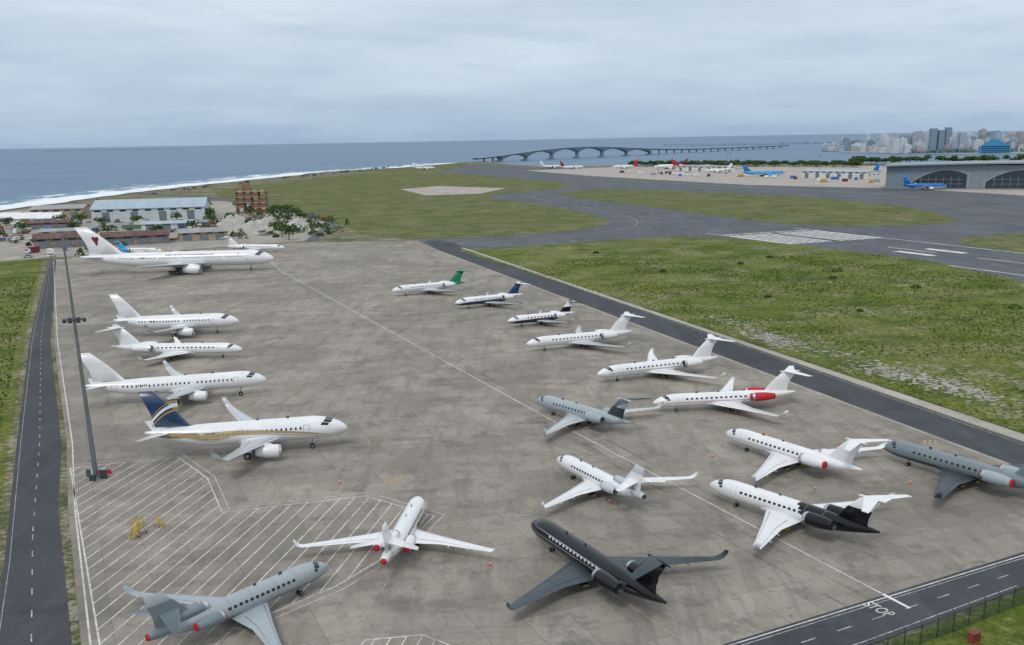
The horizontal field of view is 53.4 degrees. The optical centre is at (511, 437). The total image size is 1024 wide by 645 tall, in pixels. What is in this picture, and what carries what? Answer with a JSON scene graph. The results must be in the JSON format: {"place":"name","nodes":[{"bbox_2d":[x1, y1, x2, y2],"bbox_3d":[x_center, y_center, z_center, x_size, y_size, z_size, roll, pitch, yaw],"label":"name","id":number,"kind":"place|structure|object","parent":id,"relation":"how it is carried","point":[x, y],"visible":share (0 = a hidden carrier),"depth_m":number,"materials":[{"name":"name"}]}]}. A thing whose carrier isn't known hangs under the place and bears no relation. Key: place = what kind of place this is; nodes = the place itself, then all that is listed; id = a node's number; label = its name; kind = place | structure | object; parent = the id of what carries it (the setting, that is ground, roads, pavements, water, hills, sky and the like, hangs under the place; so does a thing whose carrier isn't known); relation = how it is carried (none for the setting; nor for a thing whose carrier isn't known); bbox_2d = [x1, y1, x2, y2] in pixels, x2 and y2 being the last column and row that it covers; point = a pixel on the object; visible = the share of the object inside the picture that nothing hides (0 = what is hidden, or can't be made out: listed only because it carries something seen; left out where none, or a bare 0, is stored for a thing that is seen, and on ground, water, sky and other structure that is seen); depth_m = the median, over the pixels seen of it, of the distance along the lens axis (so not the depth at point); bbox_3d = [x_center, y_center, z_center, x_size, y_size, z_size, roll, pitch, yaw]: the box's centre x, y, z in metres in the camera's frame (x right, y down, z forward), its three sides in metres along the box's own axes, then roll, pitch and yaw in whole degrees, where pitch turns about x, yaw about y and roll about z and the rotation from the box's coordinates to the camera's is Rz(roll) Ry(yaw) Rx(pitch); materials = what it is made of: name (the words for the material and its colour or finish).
{"place":"outdoors","nodes":[
{"label":"outdoors","id":0,"kind":"place"},
{"bbox_2d":[0,259,71,644],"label":"perimeter road","id":1,"kind":"structure","parent":0,"point":[47,622],"depth_m":145.67,"materials":[{"name":"asphalt"}]},
{"bbox_2d":[33,238,81,247],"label":"walls","id":2,"kind":"structure","parent":0,"point":[56,243],"depth_m":535.27,"materials":[{"name":"concrete"}]},
{"bbox_2d":[37,238,85,248],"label":"doors and windows","id":3,"kind":"structure","parent":2,"relation":"in","point":[43,244],"depth_m":535.73,"materials":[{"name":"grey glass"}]},
{"bbox_2d":[31,231,96,239],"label":"roof","id":4,"kind":"structure","parent":2,"relation":"on","point":[37,236],"depth_m":538.57,"materials":[{"name":"metal"}]},
{"bbox_2d":[30,205,90,219],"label":"walls","id":5,"kind":"structure","parent":0,"point":[86,208],"depth_m":739.63,"materials":[{"name":"concrete"}]},
{"bbox_2d":[29,204,90,209],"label":"roof","id":6,"kind":"structure","parent":5,"relation":"on","point":[45,207],"depth_m":743.60,"materials":[{"name":"metal"}]},
{"bbox_2d":[44,148,180,151],"bbox_3d":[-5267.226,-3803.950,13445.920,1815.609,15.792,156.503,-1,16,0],"label":"distant island","id":7,"kind":"structure","parent":0,"point":[113,149],"depth_m":13407.39,"materials":[{"name":"grey"}]},
{"bbox_2d":[104,235,169,244],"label":"walls","id":8,"kind":"structure","parent":0,"point":[136,240],"depth_m":547.57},
{"bbox_2d":[100,229,169,237],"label":"roof","id":9,"kind":"structure","parent":8,"relation":"on","point":[134,233],"depth_m":550.23,"materials":[{"name":"metal"}]},
{"bbox_2d":[106,235,165,245],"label":"doors and windows","id":10,"kind":"structure","parent":8,"relation":"in","point":[159,239],"depth_m":547.81,"materials":[{"name":"grey metal"}]},
{"bbox_2d":[89,197,210,222],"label":"warehouse","id":11,"kind":"structure","parent":0,"point":[156,209],"depth_m":717.17,"materials":[{"name":"white metal"}]},
{"bbox_2d":[94,208,207,221],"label":"doors and windows","id":12,"kind":"structure","parent":11,"relation":"in","point":[190,213],"depth_m":715.31,"materials":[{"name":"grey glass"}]},
{"bbox_2d":[131,193,337,242],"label":"yard road","id":13,"kind":"structure","parent":0,"point":[313,238],"depth_m":730.27,"materials":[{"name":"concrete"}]},
{"bbox_2d":[338,163,469,171],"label":"shore grass","id":14,"kind":"structure","parent":0,"point":[439,167],"depth_m":1906.52,"materials":[{"name":"plant"}]},
{"bbox_2d":[216,173,609,238],"bbox_3d":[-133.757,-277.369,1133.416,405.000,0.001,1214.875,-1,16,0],"label":"grass field","id":15,"kind":"structure","parent":0,"point":[384,205],"depth_m":824.49,"materials":[{"name":"plant"}]},
{"bbox_2d":[401,186,503,194],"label":"pavement patch","id":16,"kind":"object","parent":15,"relation":"on","point":[442,190],"visible":1,"depth_m":1074.54,"materials":[{"name":"concrete"}]},
{"bbox_2d":[0,131,1023,194],"bbox_3d":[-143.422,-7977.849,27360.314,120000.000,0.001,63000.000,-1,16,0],"label":"sea","id":17,"kind":"structure","parent":0,"point":[32,170],"depth_m":3465.84,"materials":[{"name":"liquid"}]},
{"bbox_2d":[0,163,449,209],"bbox_3d":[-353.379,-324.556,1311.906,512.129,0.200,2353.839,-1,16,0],"label":"surf","id":18,"kind":"structure","parent":17,"relation":"on","point":[12,201],"depth_m":1323.33,"materials":[{"name":"liquid"}]},
{"bbox_2d":[472,145,788,161],"bbox_3d":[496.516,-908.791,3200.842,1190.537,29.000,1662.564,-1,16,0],"label":"sea bridge","id":19,"kind":"structure","parent":17,"relation":"in","point":[526,154],"depth_m":2738.31,"materials":[{"name":"concrete"}]},
{"bbox_2d":[0,161,1023,644],"bbox_3d":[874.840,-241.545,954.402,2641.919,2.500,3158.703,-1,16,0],"label":"ground","id":20,"kind":"structure","parent":0,"point":[348,235],"depth_m":224.41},
{"bbox_2d":[0,259,42,507],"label":"grass verge","id":21,"kind":"object","parent":20,"relation":"on","point":[21,270],"depth_m":295.95,"materials":[{"name":"plant"}]},
{"bbox_2d":[0,201,323,260],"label":"works yard","id":22,"kind":"structure","parent":20,"relation":"on","point":[11,251],"depth_m":558.91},
{"bbox_2d":[0,212,20,223],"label":"marquee tent","id":23,"kind":"object","parent":22,"relation":"on","point":[9,215],"visible":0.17,"depth_m":713.32,"materials":[{"name":"white fabric"}]},
{"bbox_2d":[14,212,39,221],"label":"marquee tent","id":24,"kind":"object","parent":22,"relation":"on","point":[30,216],"visible":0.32,"depth_m":708.11,"materials":[{"name":"white fabric"}]},
{"bbox_2d":[25,246,39,252],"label":"box truck","id":25,"kind":"object","parent":22,"relation":"on","point":[31,249],"visible":1,"depth_m":512.03,"materials":[{"name":"red paint"}]},
{"bbox_2d":[26,219,73,229],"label":"storage shed","id":26,"kind":"structure","parent":22,"relation":"on","point":[36,224],"depth_m":660.12,"materials":[{"name":"brown metal"}]},
{"bbox_2d":[29,223,65,229],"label":"doors and windows","id":27,"kind":"structure","parent":26,"relation":"in","point":[34,226],"depth_m":659.05,"materials":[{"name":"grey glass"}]},
{"bbox_2d":[35,212,65,219],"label":"marquee tent","id":28,"kind":"object","parent":22,"relation":"on","point":[44,215],"visible":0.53,"depth_m":707.88,"materials":[{"name":"white fabric"}]},
{"bbox_2d":[37,227,88,232],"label":"storage shed","id":29,"kind":"structure","parent":22,"relation":"on","point":[51,230],"depth_m":593.01,"materials":[{"name":"white metal"}]},
{"bbox_2d":[96,224,117,231],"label":"broadleaf tree","id":30,"kind":"object","parent":22,"relation":"on","point":[108,227],"visible":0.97,"depth_m":587.60,"materials":[{"name":"green plant"}]},
{"bbox_2d":[0,214,330,242],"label":"stacked building materials","id":31,"kind":"object","parent":22,"relation":"on","point":[14,238],"visible":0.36,"depth_m":636.29,"materials":[{"name":"metal"}]},
{"bbox_2d":[140,220,192,229],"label":"storage shed","id":32,"kind":"structure","parent":22,"relation":"on","point":[169,224],"depth_m":637.02,"materials":[{"name":"white metal"}]},
{"bbox_2d":[175,226,228,241],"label":"storage shed","id":33,"kind":"structure","parent":22,"relation":"on","point":[201,234],"depth_m":564.03,"materials":[{"name":"metal"}]},
{"bbox_2d":[182,232,224,240],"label":"doors and windows","id":34,"kind":"structure","parent":33,"relation":"in","point":[220,235],"depth_m":563.10,"materials":[{"name":"grey metal"}]},
{"bbox_2d":[218,220,240,233],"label":"gravel heap","id":35,"kind":"object","parent":22,"relation":"on","point":[231,226],"visible":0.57,"depth_m":605.69,"materials":[{"name":"gravel"}]},
{"bbox_2d":[215,214,244,226],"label":"gravel heap","id":36,"kind":"object","parent":22,"relation":"on","point":[230,217],"visible":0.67,"depth_m":650.59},
{"bbox_2d":[229,220,267,234],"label":"gravel heap","id":37,"kind":"object","parent":22,"relation":"on","point":[251,227],"visible":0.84,"depth_m":595.48,"materials":[{"name":"gravel"}]},
{"bbox_2d":[254,217,277,226],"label":"gravel heap","id":38,"kind":"object","parent":22,"relation":"on","point":[264,221],"visible":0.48,"depth_m":622.91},
{"bbox_2d":[279,223,298,239],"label":"broadleaf tree","id":39,"kind":"object","parent":22,"relation":"on","point":[288,228],"visible":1,"depth_m":554.85,"materials":[{"name":"green plant"}]},
{"bbox_2d":[25,166,401,255],"bbox_3d":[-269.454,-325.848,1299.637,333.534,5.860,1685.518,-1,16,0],"label":"scrub bushes","id":40,"kind":"object","parent":20,"relation":"on","point":[287,216],"visible":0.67,"depth_m":652.28,"materials":[{"name":"green plant"}]},
{"bbox_2d":[0,161,481,211],"bbox_3d":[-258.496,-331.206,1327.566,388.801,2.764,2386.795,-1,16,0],"label":"seawall","id":41,"kind":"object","parent":20,"relation":"on","point":[173,188],"visible":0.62,"depth_m":1172.69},
{"bbox_2d":[234,184,268,213],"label":"unfinished building","id":42,"kind":"structure","parent":20,"relation":"on","point":[244,195],"depth_m":773.48,"materials":[{"name":"brick"}]},
{"bbox_2d":[54,241,1023,644],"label":"concrete apron","id":43,"kind":"object","parent":20,"relation":"on","point":[480,465],"visible":0.77,"depth_m":161.05,"materials":[{"name":"concrete"}]},
{"bbox_2d":[61,234,111,480],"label":"floodlight mast","id":44,"kind":"object","parent":43,"relation":"on","point":[94,473],"visible":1,"depth_m":159.39,"materials":[{"name":"metal"}]},
{"bbox_2d":[110,241,161,252],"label":"business jet","id":45,"kind":"object","parent":43,"relation":"on","point":[122,247],"visible":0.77,"depth_m":491.24,"materials":[{"name":"white paint"}]},
{"bbox_2d":[127,516,146,539],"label":"maintenance stand","id":46,"kind":"object","parent":43,"relation":"on","point":[137,527],"visible":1,"depth_m":137.74,"materials":[{"name":"yellow metal"}]},
{"bbox_2d":[96,324,241,359],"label":"business jet","id":47,"kind":"object","parent":43,"relation":"on","point":[128,341],"visible":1,"depth_m":251.91,"materials":[{"name":"white paint"}]},
{"bbox_2d":[105,294,238,337],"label":"passenger airliner","id":48,"kind":"object","parent":43,"relation":"on","point":[185,324],"visible":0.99,"depth_m":281.33,"materials":[{"name":"white paint"}]},
{"bbox_2d":[81,353,266,403],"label":"passenger airliner","id":49,"kind":"object","parent":43,"relation":"on","point":[194,387],"visible":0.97,"depth_m":208.20,"materials":[{"name":"white paint"}]},
{"bbox_2d":[111,372,254,390],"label":"windows and markings","id":50,"kind":"structure","parent":49,"relation":"in","point":[250,374],"depth_m":209.90,"materials":[{"name":"black glass"}]},
{"bbox_2d":[75,227,273,273],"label":"passenger airliner","id":51,"kind":"object","parent":43,"relation":"on","point":[188,262],"visible":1,"depth_m":420.64,"materials":[{"name":"white paint"}]},
{"bbox_2d":[119,251,262,260],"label":"windows and markings","id":52,"kind":"structure","parent":51,"relation":"in","point":[258,252],"depth_m":421.12,"materials":[{"name":"black glass"}]},
{"bbox_2d":[122,562,328,644],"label":"trijet business jet","id":53,"kind":"object","parent":43,"relation":"on","point":[171,614],"visible":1,"depth_m":109.92,"materials":[{"name":"silver metal"}]},
{"bbox_2d":[210,562,318,615],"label":"windows and markings","id":54,"kind":"structure","parent":53,"relation":"in","point":[315,566],"depth_m":114.15,"materials":[{"name":"black glass"}]},
{"bbox_2d":[137,391,347,461],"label":"passenger airliner","id":55,"kind":"object","parent":43,"relation":"on","point":[248,434],"visible":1,"depth_m":171.31,"materials":[{"name":"white paint"}]},
{"bbox_2d":[151,416,332,442],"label":"windows and markings","id":56,"kind":"structure","parent":55,"relation":"in","point":[195,436],"depth_m":171.40,"materials":[{"name":"gold glass"}]},
{"bbox_2d":[223,236,284,251],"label":"business jet","id":57,"kind":"object","parent":43,"relation":"on","point":[232,243],"visible":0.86,"depth_m":495.53,"materials":[{"name":"white paint"}]},
{"bbox_2d":[293,496,495,564],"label":"trijet business jet","id":58,"kind":"object","parent":43,"relation":"on","point":[405,534],"visible":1,"depth_m":129.81,"materials":[{"name":"white paint"}]},
{"bbox_2d":[392,269,471,294],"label":"business jet","id":59,"kind":"object","parent":43,"relation":"on","point":[429,286],"visible":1,"depth_m":351.64,"materials":[{"name":"white paint"}]},
{"bbox_2d":[455,281,525,307],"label":"business jet","id":60,"kind":"object","parent":43,"relation":"on","point":[495,298],"visible":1,"depth_m":322.34,"materials":[{"name":"white paint"}]},
{"bbox_2d":[461,295,517,303],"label":"windows and markings","id":61,"kind":"structure","parent":60,"relation":"in","point":[499,298],"depth_m":321.00,"materials":[{"name":"black glass"}]},
{"bbox_2d":[508,300,579,326],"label":"business jet","id":62,"kind":"object","parent":43,"relation":"on","point":[541,318],"visible":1,"depth_m":288.29,"materials":[{"name":"white paint"}]},
{"bbox_2d":[515,313,569,321],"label":"windows and markings","id":63,"kind":"structure","parent":62,"relation":"in","point":[544,317],"depth_m":287.43,"materials":[{"name":"black glass"}]},
{"bbox_2d":[526,312,643,350],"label":"business jet","id":64,"kind":"object","parent":43,"relation":"on","point":[586,339],"visible":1,"depth_m":256.37,"materials":[{"name":"white paint"}]},
{"bbox_2d":[536,396,663,433],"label":"business jet","id":65,"kind":"object","parent":43,"relation":"on","point":[576,413],"visible":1,"depth_m":184.89,"materials":[{"name":"silver metal"}]},
{"bbox_2d":[506,519,728,609],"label":"business jet","id":66,"kind":"object","parent":43,"relation":"on","point":[637,576],"visible":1,"depth_m":117.07,"materials":[{"name":"black paint"}]},
{"bbox_2d":[535,519,630,589],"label":"windows and markings","id":67,"kind":"structure","parent":66,"relation":"in","point":[536,523],"depth_m":123.91,"materials":[{"name":"white glass"}]},
{"bbox_2d":[541,455,698,507],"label":"trijet business jet","id":68,"kind":"object","parent":43,"relation":"on","point":[597,479],"visible":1,"depth_m":147.96,"materials":[{"name":"white paint"}]},
{"bbox_2d":[597,334,735,380],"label":"business jet","id":69,"kind":"object","parent":43,"relation":"on","point":[672,366],"visible":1,"depth_m":223.44,"materials":[{"name":"white paint"}]},
{"bbox_2d":[605,357,685,373],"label":"windows and markings","id":70,"kind":"structure","parent":69,"relation":"in","point":[608,368],"depth_m":221.54,"materials":[{"name":"black glass"}]},
{"bbox_2d":[653,366,810,416],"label":"business jet","id":71,"kind":"object","parent":43,"relation":"on","point":[726,395],"visible":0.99,"depth_m":195.13,"materials":[{"name":"white paint"}]},
{"bbox_2d":[663,391,781,403],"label":"windows and markings","id":72,"kind":"structure","parent":71,"relation":"in","point":[666,397],"depth_m":194.84,"materials":[{"name":"black glass"}]},
{"bbox_2d":[726,428,891,480],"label":"business jet","id":73,"kind":"object","parent":43,"relation":"on","point":[783,454],"visible":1,"depth_m":158.51,"materials":[{"name":"white paint"}]},
{"bbox_2d":[732,429,840,467],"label":"windows and markings","id":74,"kind":"structure","parent":73,"relation":"in","point":[733,430],"depth_m":164.77,"materials":[{"name":"black glass"}]},
{"bbox_2d":[710,479,911,548],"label":"business jet","id":75,"kind":"object","parent":43,"relation":"on","point":[782,512],"visible":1,"depth_m":133.89,"materials":[{"name":"white paint"}]},
{"bbox_2d":[718,479,827,514],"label":"windows and markings","id":76,"kind":"structure","parent":75,"relation":"in","point":[720,482],"depth_m":139.81,"materials":[{"name":"black glass"}]},
{"bbox_2d":[884,441,1023,498],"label":"business jet","id":77,"kind":"object","parent":43,"relation":"on","point":[956,470],"visible":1,"depth_m":151.37,"materials":[{"name":"paint"}]},
{"bbox_2d":[892,441,981,471],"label":"windows and markings","id":78,"kind":"structure","parent":77,"relation":"in","point":[894,443],"depth_m":155.72,"materials":[{"name":"black glass"}]},
{"bbox_2d":[417,164,1023,280],"bbox_3d":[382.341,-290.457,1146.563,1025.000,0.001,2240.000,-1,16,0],"label":"runway","id":79,"kind":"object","parent":20,"relation":"on","point":[975,218],"visible":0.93,"depth_m":609.64,"materials":[{"name":"asphalt"}]},
{"bbox_2d":[0,171,1023,644],"bbox_3d":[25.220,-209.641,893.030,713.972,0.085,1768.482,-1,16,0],"label":"pavement markings","id":80,"kind":"object","parent":79,"relation":"on","point":[856,237],"visible":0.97,"depth_m":143.56,"materials":[{"name":"white paint"}]},
{"bbox_2d":[882,160,1023,188],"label":"terminal building","id":81,"kind":"structure","parent":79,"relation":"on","point":[1003,174],"depth_m":929.20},
{"bbox_2d":[462,248,1023,441],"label":"kerb","id":82,"kind":"structure","parent":20,"relation":"on","point":[977,422],"depth_m":218.65,"materials":[{"name":"concrete"}]},
{"bbox_2d":[526,166,1023,194],"bbox_3d":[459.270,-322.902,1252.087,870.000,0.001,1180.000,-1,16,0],"label":"apron","id":83,"kind":"object","parent":20,"relation":"on","point":[750,179],"visible":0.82,"depth_m":1299.65,"materials":[{"name":"concrete"}]},
{"bbox_2d":[654,159,689,168],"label":"passenger airliner","id":84,"kind":"object","parent":83,"relation":"on","point":[668,166],"visible":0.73,"depth_m":1638.43,"materials":[{"name":"white paint"}]},
{"bbox_2d":[676,165,743,171],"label":"terminal annex","id":85,"kind":"object","parent":83,"relation":"on","point":[736,168],"visible":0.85,"depth_m":1502.60,"materials":[{"name":"white glass"}]},
{"bbox_2d":[740,165,784,176],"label":"passenger airliner","id":86,"kind":"object","parent":83,"relation":"on","point":[764,173],"visible":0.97,"depth_m":1284.40,"materials":[{"name":"paint"}]},
{"bbox_2d":[801,169,880,178],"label":"terminal annex","id":87,"kind":"object","parent":83,"relation":"on","point":[846,174],"visible":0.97,"depth_m":1182.82,"materials":[{"name":"white glass"}]},
{"bbox_2d":[805,172,878,178],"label":"doors and windows","id":88,"kind":"structure","parent":87,"relation":"in","point":[817,173],"depth_m":1186.42,"materials":[{"name":"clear glass"}]},
{"bbox_2d":[902,175,946,189],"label":"passenger airliner","id":89,"kind":"object","parent":83,"relation":"on","point":[924,186],"visible":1,"depth_m":921.20,"materials":[{"name":"blue paint"}]},
{"bbox_2d":[627,154,1023,166],"bbox_3d":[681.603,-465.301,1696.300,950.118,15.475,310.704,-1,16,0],"label":"distant tree line","id":90,"kind":"object","parent":20,"relation":"on","point":[855,160],"visible":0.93,"depth_m":1661.47,"materials":[{"name":"green plant"}]},
{"bbox_2d":[885,593,1023,644],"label":"grass verge","id":91,"kind":"object","parent":20,"relation":"on","point":[1006,627],"depth_m":108.16,"materials":[{"name":"plant"}]},
{"bbox_2d":[869,585,1023,644],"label":"chain link fence","id":92,"kind":"object","parent":91,"relation":"on","point":[975,613],"visible":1,"depth_m":108.05,"materials":[{"name":"metal"}]},
{"bbox_2d":[967,630,981,643],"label":"equipment cabinet","id":93,"kind":"object","parent":91,"relation":"on","point":[974,636],"visible":1,"depth_m":105.32,"materials":[{"name":"metal"}]},
{"bbox_2d":[0,0,1023,148],"label":"sky","id":94,"kind":"structure","parent":0,"point":[74,73],"materials":[{"name":"grey"}]},
{"bbox_2d":[0,237,1023,432],"bbox_3d":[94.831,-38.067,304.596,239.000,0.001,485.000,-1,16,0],"label":"grass field","id":95,"kind":"structure","parent":0,"point":[893,328],"depth_m":322.09,"materials":[{"name":"plant"}]},
{"bbox_2d":[709,315,1023,411],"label":"gravel patch","id":96,"kind":"object","parent":95,"relation":"on","point":[924,376],"visible":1,"depth_m":222.49,"materials":[{"name":"gravel"}]},
{"bbox_2d":[664,142,758,145],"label":"distant island","id":97,"kind":"structure","parent":0,"point":[680,144],"depth_m":5709.16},
{"bbox_2d":[426,240,1023,463],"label":"service road","id":98,"kind":"structure","parent":0,"point":[974,438],"depth_m":224.19,"materials":[{"name":"asphalt"}]},
{"bbox_2d":[558,189,955,225],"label":"grass field","id":99,"kind":"structure","parent":0,"point":[797,210],"depth_m":737.30,"materials":[{"name":"plant"}]},
{"bbox_2d":[691,141,864,145],"bbox_3d":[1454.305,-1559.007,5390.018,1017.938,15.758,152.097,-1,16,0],"label":"distant island","id":100,"kind":"structure","parent":0,"point":[781,143],"depth_m":5334.04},
{"bbox_2d":[722,552,1023,644],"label":"road","id":101,"kind":"structure","parent":0,"point":[865,626],"depth_m":112.83,"materials":[{"name":"asphalt"}]},
{"bbox_2d":[834,151,1023,154],"bbox_3d":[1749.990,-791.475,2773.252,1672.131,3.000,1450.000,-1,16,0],"label":"city island","id":102,"kind":"structure","parent":0,"point":[969,153],"depth_m":2424.40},
{"bbox_2d":[820,127,1023,153],"bbox_3d":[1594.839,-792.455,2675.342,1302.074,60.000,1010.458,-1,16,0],"label":"city buildings","id":103,"kind":"structure","parent":102,"relation":"on","point":[935,138],"depth_m":2588.30,"materials":[{"name":"concrete"}]},
{"bbox_2d":[908,146,1023,152],"bbox_3d":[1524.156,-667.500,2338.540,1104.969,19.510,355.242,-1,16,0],"label":"waterfront trees","id":104,"kind":"object","parent":102,"relation":"on","point":[966,150],"visible":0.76,"depth_m":2466.32,"materials":[{"name":"green plant"}]},
{"bbox_2d":[978,139,1010,152],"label":"blue waterfront building","id":105,"kind":"structure","parent":102,"relation":"on","point":[995,146],"depth_m":2344.90,"materials":[{"name":"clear glass"}]},
{"bbox_2d":[957,233,1023,252],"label":"grass field","id":106,"kind":"structure","parent":0,"point":[1013,242],"depth_m":484.67,"materials":[{"name":"plant"}]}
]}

